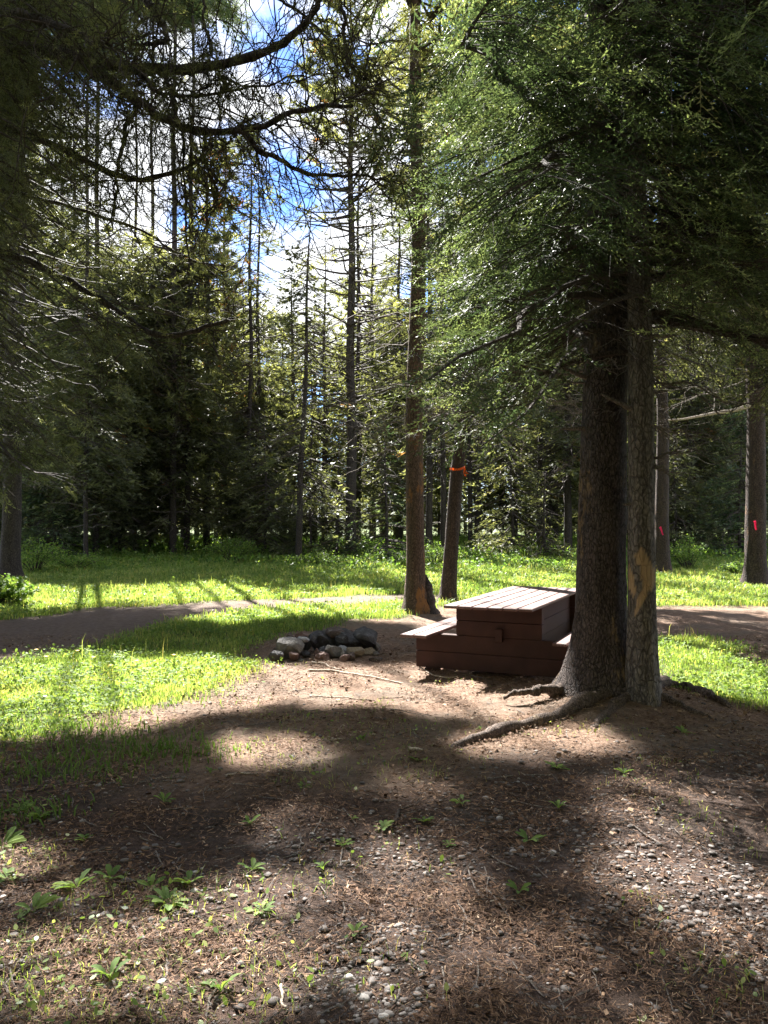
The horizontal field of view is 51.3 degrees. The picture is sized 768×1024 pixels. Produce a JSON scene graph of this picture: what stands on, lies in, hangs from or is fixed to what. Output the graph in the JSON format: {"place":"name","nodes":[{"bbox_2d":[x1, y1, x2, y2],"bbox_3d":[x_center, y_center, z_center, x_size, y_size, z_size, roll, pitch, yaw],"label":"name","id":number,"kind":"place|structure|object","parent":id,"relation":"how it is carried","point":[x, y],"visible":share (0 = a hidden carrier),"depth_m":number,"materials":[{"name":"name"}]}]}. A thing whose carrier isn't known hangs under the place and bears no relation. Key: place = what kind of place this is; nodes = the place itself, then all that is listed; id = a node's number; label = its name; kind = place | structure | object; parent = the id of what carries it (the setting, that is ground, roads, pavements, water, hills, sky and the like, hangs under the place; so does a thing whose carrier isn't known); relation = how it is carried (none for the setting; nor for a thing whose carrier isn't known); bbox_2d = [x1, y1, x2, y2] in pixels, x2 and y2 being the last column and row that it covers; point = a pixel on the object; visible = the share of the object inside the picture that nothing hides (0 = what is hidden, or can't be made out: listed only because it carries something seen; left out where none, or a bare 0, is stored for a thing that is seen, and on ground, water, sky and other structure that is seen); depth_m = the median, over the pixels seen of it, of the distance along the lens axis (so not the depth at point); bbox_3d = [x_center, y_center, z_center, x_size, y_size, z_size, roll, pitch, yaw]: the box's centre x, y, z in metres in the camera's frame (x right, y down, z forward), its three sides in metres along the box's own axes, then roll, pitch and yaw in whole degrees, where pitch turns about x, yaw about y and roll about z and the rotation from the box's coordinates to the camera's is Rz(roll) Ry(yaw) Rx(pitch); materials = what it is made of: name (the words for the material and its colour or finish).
{"place":"outdoors","nodes":[
{"label":"outdoors","id":0,"kind":"place"},
{"bbox_2d":[0,522,767,1023],"bbox_3d":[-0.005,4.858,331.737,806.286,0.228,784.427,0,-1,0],"label":"ground","id":1,"kind":"structure","parent":0,"point":[104,622],"depth_m":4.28,"materials":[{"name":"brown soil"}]},
{"bbox_2d":[0,826,26,846],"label":"weed rosette","id":2,"kind":"object","parent":1,"relation":"on","point":[16,837],"visible":0.98,"depth_m":4.02,"materials":[{"name":"green plant"}]},
{"bbox_2d":[0,573,41,605],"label":"shrub","id":3,"kind":"object","parent":1,"relation":"on","point":[10,588],"visible":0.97,"depth_m":14.70,"materials":[{"name":"green plant"}]},
{"bbox_2d":[0,270,49,497],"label":"spruce tree","id":4,"kind":"object","parent":1,"relation":"on","point":[16,389],"visible":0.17,"depth_m":17.30,"materials":[{"name":"green plant"}]},
{"bbox_2d":[11,892,60,918],"bbox_3d":[-1.436,1.613,3.286,0.118,0.049,0.182,-1,-1,42],"label":"weed rosette","id":5,"kind":"object","parent":1,"relation":"on","point":[43,900],"visible":0.98,"depth_m":3.30,"materials":[{"name":"green plant"}]},
{"bbox_2d":[0,154,92,547],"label":"spruce tree","id":6,"kind":"object","parent":1,"relation":"on","point":[29,431],"visible":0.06,"depth_m":31.74,"materials":[{"name":"green plant"}]},
{"bbox_2d":[21,535,73,570],"bbox_3d":[-10.531,1.246,23.692,2.380,1.144,2.690,0,-1,0],"label":"shrub","id":7,"kind":"object","parent":1,"relation":"on","point":[34,559],"visible":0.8,"depth_m":23.52,"materials":[{"name":"green plant"}]},
{"bbox_2d":[0,416,121,558],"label":"young conifer","id":8,"kind":"object","parent":1,"relation":"on","point":[26,498],"visible":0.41,"depth_m":29.45,"materials":[{"name":"green plant"}]},
{"bbox_2d":[50,868,94,889],"bbox_3d":[-1.350,1.613,3.489,0.183,0.060,0.122,0,-1,-36],"label":"weed rosette","id":9,"kind":"object","parent":1,"relation":"on","point":[61,884],"visible":1,"depth_m":3.49,"materials":[{"name":"green plant"}]},
{"bbox_2d":[1,3,146,545],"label":"pine tree","id":10,"kind":"object","parent":1,"relation":"on","point":[38,275],"visible":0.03,"depth_m":31.66,"materials":[{"name":"green plant"}]},
{"bbox_2d":[42,549,114,568],"bbox_3d":[-9.307,1.493,24.455,2.364,0.663,1.998,0,-1,0],"label":"shrub","id":11,"kind":"object","parent":1,"relation":"on","point":[83,559],"visible":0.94,"depth_m":24.33,"materials":[{"name":"green plant"}]},
{"bbox_2d":[48,109,117,540],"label":"spruce tree","id":12,"kind":"object","parent":1,"relation":"on","point":[73,246],"visible":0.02,"depth_m":40.11,"materials":[{"name":"green plant"}]},
{"bbox_2d":[22,1,162,556],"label":"spruce tree","id":13,"kind":"object","parent":1,"relation":"on","point":[100,472],"visible":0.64,"depth_m":27.76,"materials":[{"name":"green plant"}]},
{"bbox_2d":[4,0,181,553],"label":"spruce tree","id":14,"kind":"object","parent":1,"relation":"on","point":[114,507],"visible":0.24,"depth_m":30.02,"materials":[{"name":"green plant"}]},
{"bbox_2d":[0,0,202,578],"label":"pine tree","id":15,"kind":"object","parent":1,"relation":"on","point":[10,552],"visible":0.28,"depth_m":20.80,"materials":[{"name":"green plant"}]},
{"bbox_2d":[93,864,123,878],"bbox_3d":[-1.233,1.626,3.588,0.138,0.046,0.137,7,2,-14],"label":"weed rosette","id":16,"kind":"object","parent":1,"relation":"on","point":[110,871],"visible":0.94,"depth_m":3.61,"materials":[{"name":"green plant"}]},
{"bbox_2d":[91,957,130,977],"bbox_3d":[-0.950,1.588,2.767,0.130,0.052,0.137,-11,-8,24],"label":"weed rosette","id":17,"kind":"object","parent":1,"relation":"on","point":[100,968],"visible":0.93,"depth_m":2.78,"materials":[{"name":"green plant"}]},
{"bbox_2d":[81,467,164,554],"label":"young conifer","id":18,"kind":"object","parent":1,"relation":"on","point":[122,541],"visible":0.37,"depth_m":31.46,"materials":[{"name":"green plant"}]},
{"bbox_2d":[0,0,253,515],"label":"spruce tree","id":19,"kind":"object","parent":1,"relation":"on","point":[26,464],"visible":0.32,"depth_m":13.42,"materials":[{"name":"green plant"}]},
{"bbox_2d":[52,0,238,548],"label":"spruce tree","id":20,"kind":"object","parent":1,"relation":"on","point":[145,443],"visible":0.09,"depth_m":32.10,"materials":[{"name":"green plant"}]},
{"bbox_2d":[0,683,300,838],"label":"weeds","id":21,"kind":"object","parent":1,"relation":"on","point":[90,775],"visible":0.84,"depth_m":5.49,"materials":[{"name":"green plant"}]},
{"bbox_2d":[92,0,242,546],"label":"spruce tree","id":22,"kind":"object","parent":1,"relation":"on","point":[140,249],"visible":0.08,"depth_m":32.98,"materials":[{"name":"green plant"}]},
{"bbox_2d":[147,886,188,910],"bbox_3d":[-0.891,1.611,3.317,0.165,0.035,0.201,12,-4,-43],"label":"weed rosette","id":23,"kind":"object","parent":1,"relation":"on","point":[163,893],"visible":0.98,"depth_m":3.33,"materials":[{"name":"green plant"}]},
{"bbox_2d":[98,0,252,554],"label":"pine tree","id":24,"kind":"object","parent":1,"relation":"on","point":[201,460],"visible":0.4,"depth_m":31.14,"materials":[{"name":"green plant"}]},
{"bbox_2d":[114,0,260,552],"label":"spruce tree","id":25,"kind":"object","parent":1,"relation":"on","point":[216,447],"visible":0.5,"depth_m":31.48,"materials":[{"name":"green plant"}]},
{"bbox_2d":[154,141,259,549],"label":"pine tree","id":26,"kind":"object","parent":1,"relation":"on","point":[236,325],"visible":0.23,"depth_m":33.46,"materials":[{"name":"green plant"}]},
{"bbox_2d":[199,973,240,990],"bbox_3d":[-0.562,1.598,2.700,0.126,0.042,0.134,-12,-14,17],"label":"weed rosette","id":27,"kind":"object","parent":1,"relation":"on","point":[217,986],"visible":1,"depth_m":2.71,"materials":[{"name":"green plant"}]},
{"bbox_2d":[182,139,277,547],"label":"pine tree","id":28,"kind":"object","parent":1,"relation":"on","point":[250,295],"visible":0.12,"depth_m":35.30,"materials":[{"name":"green plant"}]},
{"bbox_2d":[204,536,264,563],"bbox_3d":[-5.136,1.294,27.326,2.109,1.058,1.817,0,-1,30],"label":"shrub","id":29,"kind":"object","parent":1,"relation":"on","point":[239,550],"visible":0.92,"depth_m":27.15,"materials":[{"name":"green plant"}]},
{"bbox_2d":[191,277,308,538],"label":"pine tree","id":30,"kind":"object","parent":1,"relation":"on","point":[279,383],"visible":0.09,"depth_m":37.38,"materials":[{"name":"green plant"}]},
{"bbox_2d":[0,0,500,485],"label":"pine tree","id":31,"kind":"object","parent":1,"relation":"on","point":[94,63],"visible":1,"depth_m":6.11,"materials":[{"name":"green plant"}]},
{"bbox_2d":[193,119,307,545],"bbox_3d":[-5.814,-7.657,34.617,5.029,19.127,4.943,0,-1,28],"label":"spruce tree","id":32,"kind":"object","parent":1,"relation":"on","point":[248,287],"visible":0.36,"depth_m":34.50,"materials":[{"name":"green plant"}]},
{"bbox_2d":[213,307,287,536],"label":"spruce tree","id":33,"kind":"object","parent":1,"relation":"on","point":[256,375],"visible":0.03,"depth_m":46.99,"materials":[{"name":"green plant"}]},
{"bbox_2d":[198,106,309,545],"bbox_3d":[-5.477,-8.097,35.530,5.028,20.000,5.244,0,-1,-34],"label":"spruce tree","id":34,"kind":"object","parent":1,"relation":"on","point":[258,414],"visible":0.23,"depth_m":35.41,"materials":[{"name":"green plant"}]},
{"bbox_2d":[243,899,274,915],"bbox_3d":[-0.507,1.621,3.272,0.148,0.019,0.113,-10,3,31],"label":"weed rosette","id":35,"kind":"object","parent":1,"relation":"on","point":[266,907],"visible":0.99,"depth_m":3.28,"materials":[{"name":"green plant"}]},
{"bbox_2d":[218,416,317,556],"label":"young conifer","id":36,"kind":"object","parent":1,"relation":"on","point":[270,525],"visible":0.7,"depth_m":31.09,"materials":[{"name":"green plant"}]},
{"bbox_2d":[232,262,345,540],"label":"pine tree","id":37,"kind":"object","parent":1,"relation":"on","point":[271,375],"visible":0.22,"depth_m":37.92,"materials":[{"name":"green plant"}]},
{"bbox_2d":[276,636,304,658],"bbox_3d":[-1.084,1.590,9.312,0.343,0.259,0.291,0,-1,30],"label":"stone","id":38,"kind":"object","parent":1,"relation":"on","point":[285,645],"visible":0.77,"depth_m":9.22,"materials":[{"name":"grey stone"}]},
{"bbox_2d":[261,329,345,552],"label":"spruce tree","id":39,"kind":"object","parent":1,"relation":"on","point":[309,518],"visible":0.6,"depth_m":30.47,"materials":[{"name":"green plant"}]},
{"bbox_2d":[237,195,372,555],"bbox_3d":[-2.604,-4.627,27.675,4.009,13.000,4.732,-1,-1,43],"label":"spruce tree","id":40,"kind":"object","parent":1,"relation":"on","point":[299,476],"visible":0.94,"depth_m":27.72,"materials":[{"name":"green plant"}]},
{"bbox_2d":[279,547,356,563],"bbox_3d":[-2.199,1.480,26.105,2.700,0.692,2.420,0,-1,0],"label":"shrub","id":41,"kind":"object","parent":1,"relation":"on","point":[319,558],"visible":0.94,"depth_m":26.01,"materials":[{"name":"green plant"}]},
{"bbox_2d":[273,303,368,542],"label":"spruce tree","id":42,"kind":"object","parent":1,"relation":"on","point":[313,337],"visible":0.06,"depth_m":42.76,"materials":[{"name":"green plant"}]},
{"bbox_2d":[311,630,334,649],"bbox_3d":[-0.781,1.593,9.870,0.318,0.268,0.308,1,-1,-43],"label":"stone","id":43,"kind":"object","parent":1,"relation":"on","point":[324,639],"visible":0.73,"depth_m":9.79,"materials":[{"name":"grey stone"}]},
{"bbox_2d":[272,245,383,540],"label":"pine tree","id":44,"kind":"object","parent":1,"relation":"on","point":[324,454],"visible":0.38,"depth_m":36.98,"materials":[{"name":"green plant"}]},
{"bbox_2d":[324,645,341,657],"bbox_3d":[-0.591,1.622,9.272,0.194,0.176,0.198,1,-1,-44],"label":"stone","id":45,"kind":"object","parent":1,"relation":"on","point":[333,651],"visible":0.87,"depth_m":9.21,"materials":[{"name":"grey stone"}]},
{"bbox_2d":[290,433,383,556],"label":"young conifer","id":46,"kind":"object","parent":1,"relation":"on","point":[325,544],"visible":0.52,"depth_m":30.44,"materials":[{"name":"green plant"}]},
{"bbox_2d":[334,628,360,646],"bbox_3d":[-0.458,1.600,9.856,0.358,0.326,0.343,0,-1,0],"label":"stone","id":47,"kind":"object","parent":1,"relation":"on","point":[353,641],"visible":0.42,"depth_m":9.78,"materials":[{"name":"grey stone"}]},
{"bbox_2d":[258,0,437,554],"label":"pine tree","id":48,"kind":"object","parent":1,"relation":"on","point":[352,432],"visible":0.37,"depth_m":30.39,"materials":[{"name":"green plant"}]},
{"bbox_2d":[308,669,401,683],"bbox_3d":[-0.288,1.651,8.080,1.232,0.046,0.108,0,-1,38],"label":"stick","id":49,"kind":"object","parent":1,"relation":"on","point":[320,670],"visible":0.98,"depth_m":8.16,"materials":[{"name":"brown wood"}]},
{"bbox_2d":[296,113,425,540],"bbox_3d":[-1.188,-9.230,39.267,6.935,22.385,7.014,0,-1,0],"label":"spruce tree","id":50,"kind":"object","parent":1,"relation":"on","point":[368,487],"visible":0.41,"depth_m":38.96,"materials":[{"name":"green plant"}]},
{"bbox_2d":[355,628,377,648],"bbox_3d":[-0.252,1.597,9.971,0.329,0.299,0.328,0,-1,14],"label":"stone","id":51,"kind":"object","parent":1,"relation":"on","point":[374,633],"visible":0.33,"depth_m":9.91,"materials":[{"name":"grey stone"}]},
{"bbox_2d":[352,630,375,645],"bbox_3d":[-0.252,1.535,9.713,0.269,0.193,0.236,0,-1,32],"label":"stone","id":52,"kind":"object","parent":51,"relation":"on","point":[365,638],"visible":1,"depth_m":9.65,"materials":[{"name":"grey stone"}]},
{"bbox_2d":[325,184,409,539],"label":"pine tree","id":53,"kind":"object","parent":1,"relation":"on","point":[345,302],"visible":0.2,"depth_m":47.93,"materials":[{"name":"green plant"}]},
{"bbox_2d":[0,547,767,751],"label":"grass","id":54,"kind":"structure","parent":1,"relation":"on","point":[700,642],"depth_m":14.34,"materials":[{"name":"green plant"}]},
{"bbox_2d":[0,689,767,1023],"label":"gravel","id":55,"kind":"structure","parent":1,"relation":"on","point":[364,995],"depth_m":3.29,"materials":[{"name":"gravel"}]},
{"bbox_2d":[0,658,767,1023],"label":"sparse grass","id":56,"kind":"structure","parent":1,"relation":"on","point":[190,990],"depth_m":2.99,"materials":[{"name":"green plant"}]},
{"bbox_2d":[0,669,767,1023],"bbox_3d":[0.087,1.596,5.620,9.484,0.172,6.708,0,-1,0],"label":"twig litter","id":57,"kind":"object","parent":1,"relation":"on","point":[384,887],"visible":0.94,"depth_m":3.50,"materials":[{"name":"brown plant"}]},
{"bbox_2d":[324,415,458,563],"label":"young conifer","id":58,"kind":"object","parent":1,"relation":"on","point":[386,546],"visible":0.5,"depth_m":27.81,"materials":[{"name":"green plant"}]},
{"bbox_2d":[21,528,767,570],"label":"undergrowth","id":59,"kind":"object","parent":1,"relation":"on","point":[197,543],"visible":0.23,"depth_m":29.00,"materials":[{"name":"green plant"}]},
{"bbox_2d":[345,166,448,540],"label":"spruce tree","id":60,"kind":"object","parent":1,"relation":"on","point":[398,534],"visible":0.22,"depth_m":43.01,"materials":[{"name":"green plant"}]},
{"bbox_2d":[223,0,583,613],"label":"pine tree","id":61,"kind":"object","parent":1,"relation":"on","point":[415,597],"visible":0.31,"depth_m":13.70,"materials":[{"name":"green plant"}]},
{"bbox_2d":[364,148,461,531],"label":"pine tree","id":62,"kind":"object","parent":1,"relation":"on","point":[437,496],"visible":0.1,"depth_m":42.49,"materials":[{"name":"green plant"}]},
{"bbox_2d":[360,70,489,550],"bbox_3d":[1.895,-8.232,31.791,5.920,20.210,6.107,0,-1,0],"label":"pine tree","id":63,"kind":"object","parent":1,"relation":"on","point":[429,506],"visible":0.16,"depth_m":31.93,"materials":[{"name":"green plant"}]},
{"bbox_2d":[375,165,485,551],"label":"spruce tree","id":64,"kind":"object","parent":1,"relation":"on","point":[441,456],"visible":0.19,"depth_m":31.92,"materials":[{"name":"green plant"}]},
{"bbox_2d":[425,575,439,613],"bbox_3d":[0.768,1.437,13.750,0.389,0.722,0.410,0,-1,0],"label":"stump","id":65,"kind":"object","parent":1,"relation":"on","point":[431,601],"visible":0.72,"depth_m":13.65,"materials":[{"name":"brown wood"}]},
{"bbox_2d":[403,541,465,564],"bbox_3d":[1.694,1.353,26.121,1.807,0.928,2.035,1,-1,-42],"label":"shrub","id":66,"kind":"object","parent":1,"relation":"on","point":[433,551],"visible":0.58,"depth_m":26.02,"materials":[{"name":"green plant"}]},
{"bbox_2d":[403,187,482,538],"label":"spruce tree","id":67,"kind":"object","parent":1,"relation":"on","point":[439,515],"visible":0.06,"depth_m":46.71,"materials":[{"name":"green plant"}]},
{"bbox_2d":[353,0,551,602],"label":"pine tree","id":68,"kind":"object","parent":1,"relation":"on","point":[448,588],"visible":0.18,"depth_m":15.69,"materials":[{"name":"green plant"}]},
{"bbox_2d":[402,159,529,546],"bbox_3d":[3.832,-7.618,35.605,6.167,19.000,6.018,0,-1,0],"label":"pine tree","id":69,"kind":"object","parent":1,"relation":"on","point":[470,468],"visible":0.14,"depth_m":35.50,"materials":[{"name":"green plant"}]},
{"bbox_2d":[432,186,530,542],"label":"pine tree","id":70,"kind":"object","parent":1,"relation":"on","point":[478,513],"visible":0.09,"depth_m":41.01,"materials":[{"name":"green plant"}]},
{"bbox_2d":[400,586,575,677],"bbox_3d":[1.540,1.336,8.981,1.835,0.793,2.607,0,-1,25],"label":"picnic table","id":71,"kind":"object","parent":1,"relation":"on","point":[522,630],"visible":0.84,"depth_m":8.23,"materials":[{"name":"brown wood"}]},
{"bbox_2d":[450,280,536,537],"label":"spruce tree","id":72,"kind":"object","parent":1,"relation":"on","point":[492,496],"visible":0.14,"depth_m":46.92,"materials":[{"name":"green plant"}]},
{"bbox_2d":[458,402,576,558],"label":"young conifer","id":73,"kind":"object","parent":1,"relation":"on","point":[506,543],"visible":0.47,"depth_m":30.97,"materials":[{"name":"green plant"}]},
{"bbox_2d":[474,158,560,537],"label":"pine tree","id":74,"kind":"object","parent":1,"relation":"on","point":[516,518],"visible":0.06,"depth_m":43.94,"materials":[{"name":"green plant"}]},
{"bbox_2d":[503,683,562,698],"bbox_3d":[1.636,1.590,7.168,1.396,0.250,0.331,1,-1,-42],"label":"tree root","id":75,"kind":"object","parent":1,"relation":"on","point":[551,690],"visible":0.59,"depth_m":6.80,"materials":[{"name":"brown plant"}]},
{"bbox_2d":[495,174,581,547],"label":"pine tree","id":76,"kind":"object","parent":1,"relation":"on","point":[543,463],"visible":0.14,"depth_m":34.54,"materials":[{"name":"green plant"}]},
{"bbox_2d":[500,198,582,541],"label":"spruce tree","id":77,"kind":"object","parent":1,"relation":"on","point":[549,503],"visible":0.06,"depth_m":42.01,"materials":[{"name":"green plant"}]},
{"bbox_2d":[511,473,576,558],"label":"young conifer","id":78,"kind":"object","parent":1,"relation":"on","point":[544,544],"visible":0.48,"depth_m":29.74,"materials":[{"name":"green plant"}]},
{"bbox_2d":[324,0,767,697],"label":"fir tree","id":79,"kind":"object","parent":1,"relation":"on","point":[594,660],"visible":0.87,"depth_m":6.03,"materials":[{"name":"green plant"}]},
{"bbox_2d":[449,688,611,749],"bbox_3d":[1.282,1.566,6.255,2.395,0.286,0.230,0,-1,-38],"label":"tree root","id":80,"kind":"object","parent":79,"relation":"attached to","point":[579,701],"visible":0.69,"depth_m":6.21,"materials":[{"name":"brown plant"}]},
{"bbox_2d":[518,385,577,539],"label":"pine tree","id":81,"kind":"object","parent":1,"relation":"on","point":[553,509],"visible":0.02,"depth_m":44.54,"materials":[{"name":"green plant"}]},
{"bbox_2d":[500,211,656,549],"bbox_3d":[7.726,-8.126,32.007,6.634,20.000,6.526,1,-1,-42],"label":"spruce tree","id":82,"kind":"object","parent":1,"relation":"on","point":[565,478],"visible":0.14,"depth_m":31.86,"materials":[{"name":"green plant"}]},
{"bbox_2d":[400,0,767,707],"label":"fir tree","id":83,"kind":"object","parent":1,"relation":"on","point":[642,674],"visible":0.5,"depth_m":6.67,"materials":[{"name":"green plant"}]},
{"bbox_2d":[589,692,630,728],"bbox_3d":[1.803,1.595,6.369,0.174,0.274,1.205,0,-1,36],"label":"tree root","id":84,"kind":"object","parent":1,"relation":"on","point":[621,700],"visible":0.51,"depth_m":6.46,"materials":[{"name":"brown plant"}]},
{"bbox_2d":[465,2,766,468],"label":"spruce tree","id":85,"kind":"object","parent":1,"relation":"on","point":[688,358],"visible":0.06,"depth_m":15.03,"materials":[{"name":"green plant"}]},
{"bbox_2d":[627,200,746,548],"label":"spruce tree","id":86,"kind":"object","parent":1,"relation":"on","point":[709,452],"visible":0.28,"depth_m":33.11,"materials":[{"name":"green plant"}]},
{"bbox_2d":[661,692,716,719],"bbox_3d":[2.455,1.586,6.514,0.134,0.200,0.728,0,-1,-40],"label":"tree root","id":87,"kind":"object","parent":1,"relation":"on","point":[665,697],"visible":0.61,"depth_m":6.54,"materials":[{"name":"brown plant"}]},
{"bbox_2d":[670,531,711,568],"bbox_3d":[9.049,1.177,24.208,1.694,1.231,1.666,0,-1,0],"label":"shrub","id":88,"kind":"object","parent":1,"relation":"on","point":[687,558],"visible":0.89,"depth_m":24.08,"materials":[{"name":"green plant"}]},
{"bbox_2d":[655,436,739,553],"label":"young conifer","id":89,"kind":"object","parent":1,"relation":"on","point":[675,509],"visible":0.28,"depth_m":30.96,"materials":[{"name":"green plant"}]},
{"bbox_2d":[650,73,745,572],"bbox_3d":[8.037,-6.710,22.944,5.324,17.146,5.067,1,-1,-43],"label":"pine tree","id":90,"kind":"object","parent":1,"relation":"on","point":[662,554],"visible":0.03,"depth_m":22.70,"materials":[{"name":"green plant"}]},
{"bbox_2d":[660,675,736,710],"bbox_3d":[2.550,1.592,7.165,0.792,0.297,1.101,0,-1,0],"label":"tree root","id":91,"kind":"object","parent":1,"relation":"on","point":[666,681],"visible":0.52,"depth_m":7.24,"materials":[{"name":"brown plant"}]},
{"bbox_2d":[654,202,767,533],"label":"pine tree","id":92,"kind":"object","parent":1,"relation":"on","point":[721,422],"visible":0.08,"depth_m":35.09,"materials":[{"name":"green plant"}]},
{"bbox_2d":[655,7,767,585],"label":"pine tree","id":93,"kind":"object","parent":1,"relation":"on","point":[755,568],"visible":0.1,"depth_m":18.95,"materials":[{"name":"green plant"}]},
{"bbox_2d":[656,26,767,489],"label":"spruce tree","id":94,"kind":"object","parent":1,"relation":"on","point":[763,399],"visible":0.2,"depth_m":11.46,"materials":[{"name":"green plant"}]},
{"bbox_2d":[671,310,767,542],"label":"spruce tree","id":95,"kind":"object","parent":1,"relation":"on","point":[725,422],"visible":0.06,"depth_m":35.91,"materials":[{"name":"green plant"}]},
{"bbox_2d":[676,178,767,544],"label":"pine tree","id":96,"kind":"object","parent":1,"relation":"on","point":[738,389],"visible":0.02,"depth_m":34.68,"materials":[{"name":"green plant"}]},
{"bbox_2d":[681,406,767,557],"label":"young conifer","id":97,"kind":"object","parent":1,"relation":"on","point":[732,519],"visible":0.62,"depth_m":30.38,"materials":[{"name":"green plant"}]},
{"bbox_2d":[714,560,743,574],"bbox_3d":[9.805,1.551,22.033,1.331,0.504,1.366,0,-1,0],"label":"shrub","id":98,"kind":"object","parent":1,"relation":"on","point":[732,568],"visible":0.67,"depth_m":22.04,"materials":[{"name":"green plant"}]},
{"bbox_2d":[1,266,767,537],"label":"distant wood","id":99,"kind":"object","parent":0,"point":[365,526],"depth_m":59.00,"materials":[{"name":"green plant"}]},
{"bbox_2d":[27,0,767,521],"label":"sky","id":100,"kind":"structure","parent":0,"point":[264,12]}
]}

